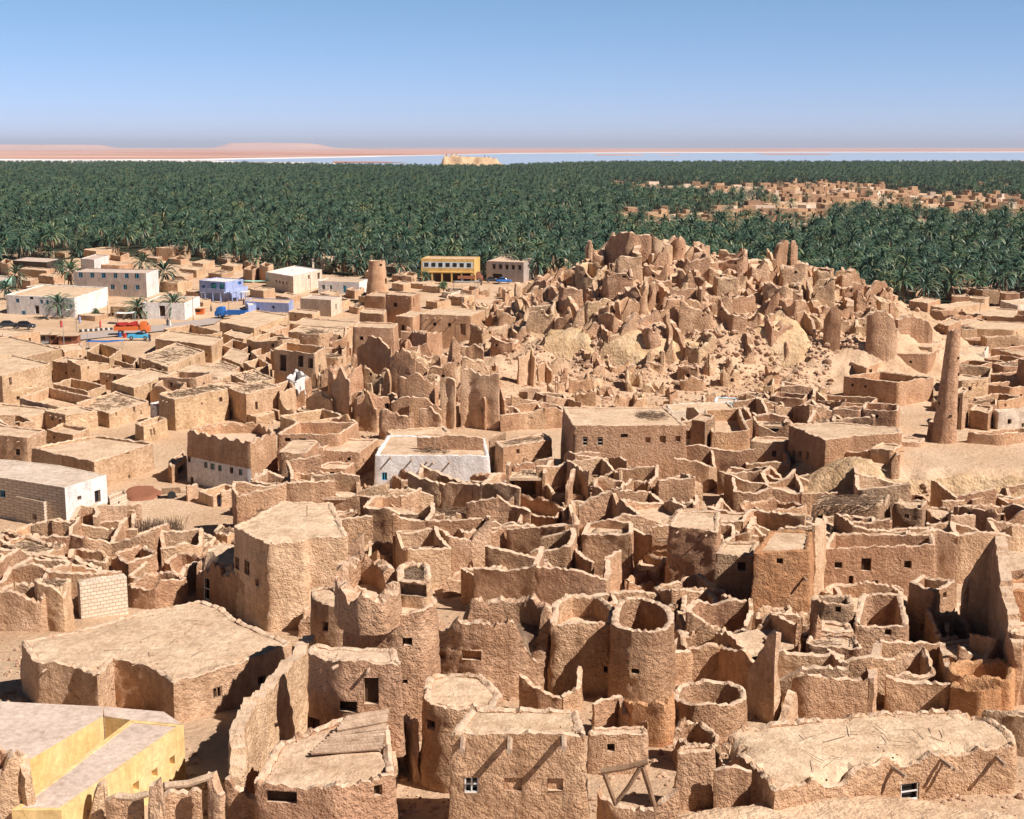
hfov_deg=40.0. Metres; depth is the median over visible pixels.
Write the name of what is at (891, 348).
ruin fragment
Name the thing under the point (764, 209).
village house
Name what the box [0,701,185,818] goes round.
plastered building
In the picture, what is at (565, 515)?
ruined house
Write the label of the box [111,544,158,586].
roofless house
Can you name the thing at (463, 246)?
palm tree
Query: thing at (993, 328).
mud house
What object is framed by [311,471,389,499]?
ruined house
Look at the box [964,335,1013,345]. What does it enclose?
roofless house
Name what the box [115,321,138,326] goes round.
cargo heap
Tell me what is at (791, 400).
roofless house
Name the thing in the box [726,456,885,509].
rock outcrop
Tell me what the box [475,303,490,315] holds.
ruined shell
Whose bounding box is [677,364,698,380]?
ruined shell
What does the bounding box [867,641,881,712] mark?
ruin fragment
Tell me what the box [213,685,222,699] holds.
window
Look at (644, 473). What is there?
ruined house
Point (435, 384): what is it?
ruined shell
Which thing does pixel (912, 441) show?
mud house
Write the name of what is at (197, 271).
mud house
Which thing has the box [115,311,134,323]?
market awning
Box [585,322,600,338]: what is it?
ruin fragment
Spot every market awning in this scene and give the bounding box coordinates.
[85,339,123,348]
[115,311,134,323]
[200,291,248,299]
[243,280,266,281]
[453,280,478,287]
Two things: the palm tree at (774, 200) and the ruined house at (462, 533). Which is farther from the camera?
the palm tree at (774, 200)
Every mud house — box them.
[0,251,25,259]
[0,328,40,343]
[0,336,61,369]
[0,354,52,403]
[0,403,52,428]
[0,423,45,461]
[2,535,64,555]
[11,385,37,403]
[13,276,38,288]
[18,267,54,279]
[20,600,291,722]
[26,283,46,288]
[29,250,54,257]
[31,435,154,486]
[34,577,74,631]
[39,273,64,283]
[45,406,97,429]
[46,423,88,443]
[52,356,87,382]
[53,541,67,556]
[55,249,73,257]
[59,343,86,358]
[76,391,149,427]
[77,312,108,320]
[81,254,108,269]
[83,246,119,258]
[99,367,143,389]
[101,262,135,268]
[108,489,126,504]
[110,303,142,317]
[111,368,169,402]
[138,248,154,256]
[138,342,205,372]
[146,254,162,262]
[155,330,223,362]
[156,245,190,260]
[159,383,229,430]
[160,278,191,292]
[164,291,181,295]
[168,451,186,483]
[174,271,193,279]
[177,364,237,381]
[179,265,204,277]
[186,288,199,295]
[192,259,214,269]
[196,539,244,617]
[200,298,210,306]
[204,532,215,547]
[208,269,233,277]
[209,360,239,371]
[212,378,222,383]
[214,523,233,544]
[215,254,239,263]
[215,382,249,387]
[220,310,289,336]
[221,262,242,272]
[222,347,250,371]
[223,329,253,343]
[228,380,280,422]
[231,369,274,383]
[231,409,279,424]
[233,501,348,631]
[242,252,263,261]
[243,258,258,268]
[245,299,255,311]
[246,298,292,312]
[250,286,275,297]
[254,709,397,818]
[262,323,288,335]
[276,292,300,302]
[279,440,318,476]
[288,308,319,320]
[288,324,351,345]
[289,317,357,334]
[296,405,341,414]
[299,330,332,347]
[300,294,341,316]
[307,643,405,756]
[310,585,343,646]
[315,254,336,268]
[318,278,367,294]
[318,443,322,463]
[320,290,338,295]
[321,461,355,474]
[323,438,378,476]
[326,353,346,367]
[342,264,353,272]
[342,297,350,307]
[343,587,440,736]
[349,302,364,313]
[352,321,399,355]
[360,308,386,322]
[364,292,389,308]
[374,435,490,488]
[385,291,420,322]
[386,263,406,272]
[387,426,450,435]
[392,271,412,281]
[392,280,410,291]
[395,310,423,337]
[396,561,432,608]
[411,279,434,288]
[419,308,484,348]
[419,672,502,793]
[423,282,447,292]
[437,512,455,519]
[442,288,459,297]
[448,292,475,305]
[448,706,589,818]
[494,433,551,472]
[560,406,686,479]
[586,726,649,774]
[664,508,720,583]
[666,401,732,420]
[674,743,715,811]
[680,611,720,629]
[690,413,714,446]
[713,540,759,600]
[714,397,737,405]
[718,708,1017,810]
[750,436,787,461]
[751,528,814,629]
[787,422,902,468]
[805,633,861,659]
[811,494,890,522]
[821,619,853,634]
[822,583,903,595]
[871,442,904,464]
[892,498,927,528]
[896,287,926,296]
[897,348,939,373]
[902,435,924,446]
[908,296,939,311]
[918,341,941,351]
[926,506,953,523]
[927,419,933,439]
[930,301,984,313]
[936,638,981,680]
[937,317,960,335]
[946,285,976,300]
[951,294,969,302]
[957,386,968,429]
[958,374,987,399]
[960,346,988,357]
[961,318,984,325]
[961,324,977,338]
[966,308,1020,321]
[968,287,1001,303]
[968,321,1023,336]
[968,404,992,430]
[969,296,988,308]
[992,361,1017,372]
[992,407,1023,428]
[998,291,1019,305]
[999,349,1023,357]
[1000,298,1023,309]
[1003,288,1023,298]
[1007,622,1023,704]
[1009,551,1023,578]
[1012,578,1023,621]
[1016,358,1023,385]
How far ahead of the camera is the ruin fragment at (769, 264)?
258.43 m
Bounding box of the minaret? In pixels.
[930,328,960,443]
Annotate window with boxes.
[0,490,5,497]
[15,448,19,454]
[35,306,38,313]
[133,780,138,793]
[151,767,157,778]
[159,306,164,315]
[169,755,174,766]
[178,463,185,475]
[203,577,208,600]
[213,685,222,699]
[235,556,238,569]
[244,559,249,575]
[258,675,265,686]
[266,789,296,804]
[280,355,285,369]
[298,355,302,365]
[308,358,312,367]
[308,716,319,728]
[322,621,327,631]
[340,701,357,712]
[364,678,378,703]
[374,784,382,796]
[382,472,386,479]
[400,584,426,596]
[404,638,411,645]
[427,719,434,730]
[439,651,444,659]
[462,650,480,660]
[464,775,478,792]
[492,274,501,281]
[504,778,521,789]
[548,778,562,790]
[582,438,587,445]
[597,438,602,445]
[631,668,638,673]
[660,436,665,442]
[835,562,842,568]
[836,606,840,612]
[849,576,853,583]
[861,558,871,570]
[885,629,891,635]
[901,782,918,799]
[904,561,911,567]
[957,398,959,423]
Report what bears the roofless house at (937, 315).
on the ground at (206, 738)
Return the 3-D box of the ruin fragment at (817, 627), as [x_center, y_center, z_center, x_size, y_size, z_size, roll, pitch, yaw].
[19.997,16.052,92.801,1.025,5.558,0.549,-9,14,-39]
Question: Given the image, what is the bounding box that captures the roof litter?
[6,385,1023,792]
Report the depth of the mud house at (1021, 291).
347.70 m
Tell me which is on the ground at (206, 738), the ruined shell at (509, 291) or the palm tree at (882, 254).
the ruined shell at (509, 291)
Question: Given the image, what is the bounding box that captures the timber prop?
[600,759,655,805]
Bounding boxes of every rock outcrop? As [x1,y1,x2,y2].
[441,155,501,165]
[541,327,593,359]
[599,330,698,366]
[674,795,1023,818]
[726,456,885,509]
[753,313,812,367]
[891,474,1023,496]
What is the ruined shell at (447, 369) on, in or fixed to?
on the ground at (206, 738)
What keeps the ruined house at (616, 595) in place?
on the ground at (206, 738)
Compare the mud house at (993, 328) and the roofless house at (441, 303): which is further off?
the roofless house at (441, 303)
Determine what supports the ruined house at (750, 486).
on the ground at (206, 738)
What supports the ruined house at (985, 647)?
on the ground at (206, 738)
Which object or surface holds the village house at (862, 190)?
on the village ground at (797, 190)
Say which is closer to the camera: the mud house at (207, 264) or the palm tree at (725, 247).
the palm tree at (725, 247)
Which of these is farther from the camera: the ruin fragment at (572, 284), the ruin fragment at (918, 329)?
the ruin fragment at (572, 284)
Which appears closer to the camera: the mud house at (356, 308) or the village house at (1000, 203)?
the mud house at (356, 308)
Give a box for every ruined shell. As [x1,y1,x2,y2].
[317,366,350,378]
[327,364,363,396]
[329,327,347,352]
[338,344,341,353]
[350,353,357,371]
[352,393,393,419]
[361,372,384,395]
[363,365,386,388]
[379,409,413,439]
[400,326,412,350]
[404,339,433,356]
[410,346,420,357]
[416,357,429,374]
[420,373,440,397]
[428,359,456,382]
[430,381,438,404]
[431,354,446,366]
[455,362,480,398]
[459,342,467,357]
[461,355,488,373]
[462,300,476,307]
[469,322,493,345]
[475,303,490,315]
[478,408,482,429]
[485,311,498,326]
[490,299,501,304]
[490,334,518,356]
[496,301,510,314]
[502,287,513,298]
[521,295,531,308]
[524,300,556,333]
[531,293,550,305]
[535,273,553,288]
[547,383,558,392]
[548,281,566,299]
[554,306,572,329]
[557,268,572,285]
[557,283,583,311]
[568,373,591,392]
[574,262,606,291]
[575,387,596,405]
[581,298,611,323]
[592,248,604,265]
[596,385,616,398]
[598,302,614,316]
[598,312,632,333]
[599,269,633,300]
[608,255,642,282]
[614,296,639,321]
[614,394,643,407]
[624,370,641,391]
[628,281,656,312]
[637,392,646,405]
[641,326,660,349]
[641,381,664,394]
[643,263,673,280]
[643,276,671,295]
[646,350,665,373]
[660,293,684,322]
[669,235,685,260]
[677,270,705,295]
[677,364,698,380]
[678,297,713,335]
[680,374,705,390]
[684,252,710,280]
[685,333,716,363]
[703,293,732,314]
[708,267,730,283]
[711,260,718,269]
[712,275,738,295]
[717,249,747,275]
[717,300,747,333]
[719,247,742,260]
[720,364,739,386]
[720,389,734,397]
[721,288,756,313]
[747,276,765,293]
[750,259,777,269]
[754,378,774,393]
[759,390,771,398]
[762,281,792,304]
[764,314,793,346]
[765,289,779,314]
[774,375,794,391]
[779,262,808,285]
[779,297,809,319]
[784,282,795,288]
[784,341,788,367]
[790,288,802,301]
[805,277,834,306]
[806,300,830,317]
[808,265,834,278]
[809,311,822,329]
[812,267,831,285]
[816,386,826,394]
[835,271,852,287]
[841,283,863,304]
[850,305,876,321]
[852,289,876,311]
[854,317,866,336]
[864,285,893,302]
[875,296,899,317]
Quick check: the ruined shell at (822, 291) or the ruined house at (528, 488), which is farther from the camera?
the ruined shell at (822, 291)
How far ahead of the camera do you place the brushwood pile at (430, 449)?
160.65 m
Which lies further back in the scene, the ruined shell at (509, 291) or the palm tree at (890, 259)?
the palm tree at (890, 259)
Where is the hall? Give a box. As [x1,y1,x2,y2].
[266,265,321,293]
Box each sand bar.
[333,161,402,162]
[595,154,639,154]
[758,153,829,154]
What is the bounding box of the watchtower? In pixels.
[366,260,388,294]
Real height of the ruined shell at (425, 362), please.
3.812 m
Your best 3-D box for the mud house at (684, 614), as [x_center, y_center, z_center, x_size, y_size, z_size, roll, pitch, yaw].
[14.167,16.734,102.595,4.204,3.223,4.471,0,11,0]
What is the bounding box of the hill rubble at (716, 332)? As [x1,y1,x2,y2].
[502,252,919,407]
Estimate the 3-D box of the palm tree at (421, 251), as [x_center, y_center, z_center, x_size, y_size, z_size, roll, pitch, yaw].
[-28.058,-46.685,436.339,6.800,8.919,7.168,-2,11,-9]
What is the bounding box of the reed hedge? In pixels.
[131,515,187,532]
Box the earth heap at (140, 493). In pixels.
[126,486,161,500]
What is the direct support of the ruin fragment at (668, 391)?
on the ground at (206, 738)
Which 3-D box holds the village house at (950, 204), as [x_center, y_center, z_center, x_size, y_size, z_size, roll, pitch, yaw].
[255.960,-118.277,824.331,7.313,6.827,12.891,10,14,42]
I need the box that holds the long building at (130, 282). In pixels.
[73,268,158,297]
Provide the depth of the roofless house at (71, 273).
411.86 m
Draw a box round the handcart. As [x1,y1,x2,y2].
[161,487,185,498]
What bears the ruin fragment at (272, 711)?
on the ground at (206, 738)
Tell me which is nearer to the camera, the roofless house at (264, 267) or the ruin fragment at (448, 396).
the ruin fragment at (448, 396)
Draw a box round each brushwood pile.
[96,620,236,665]
[413,446,449,453]
[435,506,465,516]
[635,410,669,419]
[800,720,944,769]
[814,494,883,504]
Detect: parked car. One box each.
[0,320,15,327]
[14,321,36,328]
[485,277,496,281]
[496,277,511,282]
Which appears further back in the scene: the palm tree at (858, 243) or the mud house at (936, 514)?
the palm tree at (858, 243)
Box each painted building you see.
[0,276,11,287]
[199,277,247,302]
[421,256,479,281]
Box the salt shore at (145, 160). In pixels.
[0,152,1023,164]
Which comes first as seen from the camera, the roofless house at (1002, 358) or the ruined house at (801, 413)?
the ruined house at (801, 413)
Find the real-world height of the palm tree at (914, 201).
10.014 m
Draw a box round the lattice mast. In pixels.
[555,376,557,392]
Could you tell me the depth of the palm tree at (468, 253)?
439.75 m
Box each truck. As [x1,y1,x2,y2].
[113,321,150,333]
[127,331,148,339]
[214,306,248,317]
[458,272,482,281]
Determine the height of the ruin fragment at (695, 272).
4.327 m
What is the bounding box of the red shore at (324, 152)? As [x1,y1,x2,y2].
[0,150,1023,154]
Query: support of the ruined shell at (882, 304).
on the ground at (206, 738)
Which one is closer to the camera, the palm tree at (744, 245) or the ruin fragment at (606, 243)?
the ruin fragment at (606, 243)
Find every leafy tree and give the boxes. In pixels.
[92,308,99,313]
[437,281,447,290]
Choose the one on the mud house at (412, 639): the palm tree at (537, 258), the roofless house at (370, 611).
the roofless house at (370, 611)
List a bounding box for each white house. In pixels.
[6,284,107,316]
[142,296,199,319]
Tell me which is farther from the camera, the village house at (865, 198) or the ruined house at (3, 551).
the village house at (865, 198)
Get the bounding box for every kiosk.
[40,332,50,343]
[48,332,60,343]
[57,334,80,343]
[195,307,204,313]
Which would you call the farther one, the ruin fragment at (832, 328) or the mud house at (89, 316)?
the mud house at (89, 316)
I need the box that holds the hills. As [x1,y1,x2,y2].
[0,143,357,148]
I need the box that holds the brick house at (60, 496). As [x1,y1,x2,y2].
[0,459,107,520]
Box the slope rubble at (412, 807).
[0,615,1023,818]
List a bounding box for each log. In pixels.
[117,790,148,800]
[163,772,213,789]
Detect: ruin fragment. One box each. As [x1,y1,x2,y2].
[0,747,11,768]
[0,749,35,818]
[86,809,90,818]
[89,779,107,818]
[105,793,143,818]
[148,777,165,818]
[164,787,202,818]
[186,483,197,501]
[207,770,225,818]
[220,488,231,506]
[225,774,254,818]
[228,635,315,793]
[279,397,296,414]
[297,389,305,408]
[305,377,311,401]
[306,390,332,410]
[317,372,320,389]
[321,365,349,390]
[331,366,351,418]
[332,414,358,430]
[349,344,352,355]
[351,391,361,401]
[355,390,378,432]
[357,335,391,376]
[383,369,391,395]
[390,348,415,395]
[392,751,398,788]
[397,372,434,403]
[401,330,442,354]
[403,714,420,784]
[409,396,441,427]
[416,359,426,375]
[417,434,483,450]
[419,406,441,427]
[422,355,432,360]
[440,377,455,428]
[447,337,460,365]
[460,368,499,430]
[466,344,483,359]
[475,294,484,298]
[480,288,489,296]
[482,397,487,429]
[489,432,505,472]
[491,303,495,311]
[492,363,498,372]
[499,312,515,325]
[499,381,506,414]
[501,324,507,337]
[503,293,510,301]
[504,305,510,313]
[508,296,517,305]
[510,300,514,315]
[513,326,525,343]
[514,282,522,298]
[514,299,524,313]
[515,304,524,320]
[515,317,523,325]
[517,347,535,386]
[518,310,524,319]
[519,673,561,709]
[522,281,534,294]
[524,285,538,298]
[536,289,542,301]
[537,362,552,384]
[543,285,548,299]
[548,357,563,374]
[549,267,556,277]
[550,286,558,300]
[551,292,558,308]
[551,381,565,391]
[554,268,563,280]
[560,366,567,382]
[560,373,566,386]
[561,666,583,711]
[563,296,578,318]
[569,279,574,286]
[572,305,584,327]
[575,318,591,328]
[581,258,591,262]
[581,349,592,362]
[583,360,590,367]
[584,289,595,301]
[585,244,587,258]
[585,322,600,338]
[586,288,597,300]
[587,240,595,260]
[591,277,598,296]
[592,695,648,730]
[593,352,604,370]
[593,365,604,376]
[593,374,602,387]
[596,787,678,818]
[601,232,614,248]
[601,324,610,343]
[604,231,651,266]
[608,358,611,371]
[610,312,636,340]
[612,361,628,373]
[615,292,621,299]
[617,692,675,747]
[624,287,629,297]
[627,363,634,372]
[632,244,640,256]
[638,309,660,327]
[639,287,645,315]
[643,276,648,314]
[648,253,654,264]
[652,233,672,264]
[653,247,668,266]
[657,339,672,364]
[658,282,669,302]
[658,293,669,310]
[665,309,675,361]
[665,388,677,396]
[667,389,677,398]
[668,396,678,403]
[670,277,688,290]
[670,288,697,299]
[670,319,685,356]
[675,647,754,695]
[677,270,685,282]
[679,356,688,364]
[684,246,694,265]
[691,270,700,276]
[693,241,709,255]
[694,245,703,252]
[695,244,704,251]
[696,392,715,402]
[697,286,702,304]
[703,356,708,375]
[708,354,715,375]
[713,764,751,807]
[721,593,731,600]
[726,356,732,370]
[726,359,731,374]
[731,269,743,276]
[737,269,742,279]
[738,275,747,289]
[738,628,766,659]
[744,350,753,364]
[745,263,751,278]
[745,330,754,363]
[747,315,756,327]
[747,316,755,321]
[747,629,781,722]
[750,260,770,280]
[753,292,763,302]
[755,313,774,324]
[763,258,777,281]
[763,375,779,385]
[765,366,779,382]
[766,249,772,260]
[769,266,777,284]
[773,239,788,272]
[778,672,803,720]
[789,240,797,265]
[792,672,867,718]
[796,274,812,297]
[796,310,815,341]
[811,518,826,595]
[812,612,821,639]
[823,305,840,350]
[835,266,850,276]
[835,284,840,295]
[839,305,849,319]
[841,287,847,295]
[841,319,854,332]
[844,298,853,318]
[845,450,899,470]
[847,268,864,285]
[849,515,864,522]
[865,280,887,299]
[865,309,886,360]
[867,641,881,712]
[879,639,940,679]
[883,675,950,712]
[885,314,897,361]
[889,303,895,320]
[891,452,899,479]
[893,294,897,302]
[895,314,932,342]
[938,643,949,682]
[960,532,1023,705]
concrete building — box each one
[13,257,62,269]
[486,257,535,282]
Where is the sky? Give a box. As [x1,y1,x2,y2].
[0,0,1023,147]
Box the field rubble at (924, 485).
[0,352,970,605]
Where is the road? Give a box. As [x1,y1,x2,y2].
[41,306,245,343]
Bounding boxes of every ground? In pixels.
[0,148,1023,818]
[636,208,807,230]
[650,186,764,200]
[765,186,1022,220]
[777,196,820,205]
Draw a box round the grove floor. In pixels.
[10,161,1023,304]
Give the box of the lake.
[221,152,1023,165]
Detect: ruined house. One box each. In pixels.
[0,533,39,546]
[0,547,50,558]
[0,548,67,579]
[0,556,121,613]
[31,518,137,538]
[37,516,169,564]
[69,505,135,527]
[69,556,101,569]
[92,502,142,527]
[100,520,128,528]
[128,559,200,593]
[159,528,203,571]
[231,479,335,527]
[250,469,329,485]
[286,454,320,481]
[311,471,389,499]
[334,487,421,516]
[336,509,357,517]
[340,515,372,558]
[363,495,444,542]
[368,523,534,559]
[382,389,409,414]
[390,487,433,512]
[392,502,481,571]
[395,519,484,588]
[401,479,407,488]
[407,463,520,514]
[438,403,460,425]
[439,515,522,574]
[456,496,513,519]
[458,526,502,539]
[461,545,577,604]
[466,495,530,523]
[474,546,621,612]
[485,545,581,569]
[500,402,562,431]
[505,397,510,404]
[506,398,542,413]
[506,457,553,497]
[506,524,566,554]
[507,391,582,413]
[511,387,556,405]
[513,465,535,495]
[517,514,579,545]
[521,486,563,498]
[530,527,576,568]
[536,457,622,500]
[545,483,582,505]
[560,496,591,535]
[563,451,627,469]
[564,589,677,622]
[565,464,658,506]
[569,500,584,527]
[574,549,593,574]
[578,488,685,546]
[578,534,581,551]
[582,518,633,584]
[609,600,617,606]
[624,478,643,491]
[633,523,735,568]
[644,475,679,490]
[649,473,694,502]
[651,524,722,557]
[667,494,698,510]
[673,444,755,492]
[676,611,684,628]
[679,499,694,507]
[681,412,756,420]
[681,419,691,438]
[685,598,753,633]
[686,406,751,419]
[707,498,812,532]
[714,611,802,656]
[717,465,795,494]
[724,469,847,514]
[733,397,783,415]
[735,521,832,541]
[736,530,758,540]
[738,391,770,400]
[740,410,761,437]
[744,516,765,540]
[745,449,790,472]
[746,407,750,419]
[752,413,805,438]
[759,535,828,543]
[774,397,846,423]
[778,648,848,707]
[780,381,815,401]
[785,514,875,536]
[802,608,810,649]
[802,637,806,652]
[807,410,874,425]
[816,391,840,407]
[826,648,895,707]
[833,513,891,533]
[833,580,906,617]
[851,518,889,530]
[852,467,910,519]
[890,521,1012,583]
[890,525,934,532]
[926,499,966,529]
[930,479,996,507]
[943,622,949,637]
[948,513,975,527]
[955,602,960,615]
[957,633,998,660]
[970,494,1023,505]
[986,518,1023,551]
[996,483,1023,498]
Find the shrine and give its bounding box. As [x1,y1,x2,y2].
[150,401,158,417]
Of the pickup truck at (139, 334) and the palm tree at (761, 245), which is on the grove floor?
the palm tree at (761, 245)
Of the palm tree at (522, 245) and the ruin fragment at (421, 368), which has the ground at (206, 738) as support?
the ruin fragment at (421, 368)
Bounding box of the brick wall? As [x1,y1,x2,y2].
[77,573,128,618]
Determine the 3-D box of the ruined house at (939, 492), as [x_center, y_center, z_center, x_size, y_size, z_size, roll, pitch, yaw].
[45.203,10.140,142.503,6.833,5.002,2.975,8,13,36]
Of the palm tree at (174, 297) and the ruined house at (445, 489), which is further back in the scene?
the palm tree at (174, 297)
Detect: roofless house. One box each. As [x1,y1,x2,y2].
[0,259,12,275]
[0,414,34,428]
[0,581,47,631]
[1,523,34,537]
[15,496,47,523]
[20,387,95,409]
[53,378,106,396]
[64,269,76,279]
[67,359,109,383]
[67,548,110,570]
[87,342,122,367]
[110,251,129,260]
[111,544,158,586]
[115,353,138,368]
[128,571,188,609]
[135,416,168,441]
[138,528,151,534]
[150,380,186,402]
[158,371,212,390]
[164,324,222,336]
[164,552,200,573]
[168,256,189,264]
[187,421,278,487]
[193,248,209,257]
[198,484,231,506]
[222,339,249,354]
[243,265,258,282]
[243,358,272,376]
[247,332,286,355]
[251,348,272,362]
[255,336,299,353]
[259,262,273,282]
[270,350,273,369]
[274,342,326,386]
[275,380,296,411]
[277,421,358,468]
[280,408,342,430]
[286,369,307,397]
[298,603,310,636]
[301,256,314,267]
[324,263,340,272]
[325,347,346,354]
[334,550,401,634]
[346,287,364,298]
[358,292,365,302]
[361,483,371,489]
[364,541,392,566]
[392,469,414,489]
[402,271,416,281]
[426,298,450,308]
[438,593,551,699]
[443,571,460,597]
[461,286,478,294]
[469,552,484,567]
[470,472,505,482]
[520,493,561,525]
[547,594,614,696]
[592,477,624,495]
[607,596,675,703]
[625,569,660,591]
[633,553,666,582]
[652,573,725,610]
[653,481,702,509]
[673,678,747,746]
[673,717,719,767]
[674,622,688,650]
[676,622,728,681]
[680,586,718,610]
[704,408,749,450]
[739,496,806,515]
[754,605,791,629]
[771,391,806,407]
[795,611,809,632]
[808,594,853,636]
[817,394,877,406]
[824,532,934,600]
[832,405,862,418]
[843,371,933,405]
[851,361,881,373]
[853,592,908,655]
[861,402,899,427]
[893,646,935,681]
[906,574,956,642]
[911,493,929,505]
[923,603,971,643]
[930,309,981,320]
[931,398,936,410]
[946,657,1014,710]
[947,681,1001,717]
[953,503,1023,530]
[958,279,996,286]
[959,360,992,367]
[959,365,991,382]
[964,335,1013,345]
[966,427,1023,445]
[968,397,996,421]
[973,393,1022,408]
[980,334,1023,352]
[981,708,1023,756]
[984,354,1018,362]
[988,380,1023,402]
[991,345,1023,355]
[991,371,1017,381]
[1013,309,1023,321]
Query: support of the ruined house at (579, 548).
on the ground at (206, 738)
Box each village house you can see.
[613,207,638,215]
[644,181,658,185]
[644,212,657,218]
[649,209,668,219]
[652,206,668,213]
[677,209,689,218]
[691,181,700,185]
[711,205,733,208]
[713,185,724,189]
[720,186,730,191]
[728,209,741,215]
[741,183,752,186]
[742,205,754,208]
[743,209,757,215]
[744,201,763,204]
[755,205,774,208]
[758,208,780,213]
[763,203,787,207]
[763,210,777,221]
[766,184,776,189]
[767,182,782,186]
[771,209,797,216]
[777,184,793,189]
[779,191,794,196]
[780,194,798,200]
[787,208,807,212]
[796,215,815,222]
[798,192,809,199]
[798,204,815,207]
[802,189,812,193]
[802,196,820,202]
[802,208,815,214]
[811,184,823,191]
[815,204,831,214]
[816,190,826,193]
[817,199,829,207]
[820,193,830,202]
[824,184,833,190]
[830,192,843,196]
[831,197,846,200]
[832,199,843,204]
[836,182,845,187]
[843,192,856,197]
[844,199,854,203]
[845,184,857,189]
[858,189,871,192]
[858,197,870,201]
[861,191,877,199]
[871,182,884,188]
[887,193,908,197]
[887,202,910,204]
[896,197,912,199]
[897,194,917,196]
[899,186,918,194]
[904,203,927,209]
[919,192,936,197]
[928,196,941,203]
[938,201,959,212]
[942,193,952,196]
[945,195,969,200]
[961,190,971,194]
[964,201,979,207]
[968,193,982,199]
[971,207,983,214]
[980,198,991,207]
[985,199,1000,208]
[986,191,999,198]
[990,201,1004,208]
[993,194,1004,200]
[1002,199,1019,203]
[1004,196,1019,198]
[1012,208,1023,213]
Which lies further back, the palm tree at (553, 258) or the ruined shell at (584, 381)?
the palm tree at (553, 258)
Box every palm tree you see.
[0,279,19,297]
[1,263,28,288]
[38,246,59,257]
[39,292,75,318]
[51,259,68,273]
[52,258,86,284]
[121,296,149,319]
[130,252,155,268]
[146,259,182,287]
[157,291,188,318]
[225,242,245,262]
[239,239,262,259]
[245,250,265,265]
[263,247,283,268]
[268,239,286,263]
[272,248,302,266]
[273,240,297,262]
[291,245,308,261]
[292,253,318,268]
[303,240,324,259]
[305,242,332,268]
[306,238,334,273]
[325,259,341,272]
[327,239,348,270]
[327,241,350,255]
[331,252,350,272]
[335,247,354,273]
[340,236,362,255]
[343,257,366,275]
[347,250,373,275]
[350,234,370,249]
[353,250,373,271]
[364,247,387,261]
[365,241,387,257]
[367,232,390,253]
[372,244,394,273]
[378,235,400,262]
[385,241,412,265]
[387,253,415,274]
[394,246,413,262]
[398,249,420,271]
[399,241,415,257]
[401,240,419,256]
[411,245,429,262]
[411,249,425,268]
[414,269,432,281]
[421,245,444,257]
[422,236,445,254]
[424,239,450,254]
[435,247,457,255]
[440,238,465,255]
[441,249,460,255]
[450,240,475,255]
[451,240,474,255]
[459,249,478,255]
[465,238,484,258]
[469,231,490,249]
[471,249,491,273]
[474,242,491,257]
[478,246,499,264]
[481,244,502,258]
[484,247,506,265]
[490,235,512,256]
[503,241,526,256]
[509,253,534,269]
[510,232,526,248]
[510,237,528,248]
[510,239,536,259]
[525,251,552,277]
[526,239,548,260]
[528,237,551,254]
[530,249,548,265]
[536,245,560,267]
[536,251,559,274]
[541,242,564,269]
[554,247,583,269]
[555,250,573,265]
[556,240,575,257]
[565,251,584,266]
[568,240,585,261]
[572,244,584,259]
[578,238,601,255]
[582,240,603,253]
[630,199,642,210]
[637,204,650,216]
[651,198,662,208]
[670,201,682,212]
[682,202,691,208]
[685,236,701,245]
[700,236,718,252]
[703,203,716,213]
[709,239,726,252]
[712,244,732,254]
[721,240,743,253]
[722,205,734,213]
[724,243,740,252]
[735,241,752,251]
[743,248,763,258]
[746,239,772,259]
[762,238,780,253]
[770,196,781,207]
[784,198,797,207]
[788,247,818,265]
[796,240,813,251]
[798,248,816,261]
[801,192,812,201]
[810,246,828,264]
[812,242,829,257]
[812,259,837,270]
[813,256,846,273]
[819,247,842,267]
[824,239,847,259]
[829,262,853,271]
[833,250,851,267]
[838,259,861,270]
[839,247,854,263]
[842,248,863,270]
[846,241,868,255]
[851,245,875,267]
[851,255,873,281]
[853,249,878,270]
[853,252,887,277]
[855,253,888,271]
[856,269,869,284]
[860,271,889,285]
[861,258,887,279]
[866,238,888,251]
[868,245,895,272]
[871,269,899,286]
[877,193,886,204]
[877,249,898,276]
[881,243,904,270]
[885,258,901,283]
[886,191,895,200]
[886,238,906,260]
[888,245,916,267]
[889,251,921,283]
[892,270,917,299]
[898,268,920,288]
[899,198,906,206]
[903,250,930,286]
[906,243,931,276]
[908,243,933,274]
[908,256,939,286]
[910,197,919,207]
[914,236,938,256]
[919,266,946,298]
[920,252,938,273]
[925,268,948,289]
[926,254,950,286]
[927,246,945,265]
[934,254,958,275]
[936,197,947,204]
[936,265,964,291]
[939,247,961,267]
[940,186,948,198]
[940,243,965,264]
[942,240,963,257]
[946,250,968,267]
[946,262,971,284]
[953,254,979,284]
[956,238,976,254]
[959,247,978,262]
[961,270,986,285]
[963,271,991,286]
[967,254,989,272]
[969,238,999,258]
[969,262,991,286]
[970,243,998,276]
[972,198,982,206]
[977,243,1008,277]
[980,264,1011,288]
[987,257,1013,271]
[988,249,1016,266]
[991,242,1009,261]
[991,272,1019,290]
[992,237,1019,255]
[994,238,1017,257]
[996,257,1023,287]
[1000,261,1022,286]
[1001,247,1022,262]
[1007,198,1017,207]
[1007,250,1023,269]
[1011,258,1023,282]
[1013,187,1020,196]
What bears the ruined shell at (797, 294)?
on the ground at (206, 738)
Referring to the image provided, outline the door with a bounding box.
[460,324,465,334]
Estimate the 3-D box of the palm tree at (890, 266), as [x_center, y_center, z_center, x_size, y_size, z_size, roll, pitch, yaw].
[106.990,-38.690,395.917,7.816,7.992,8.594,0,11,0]

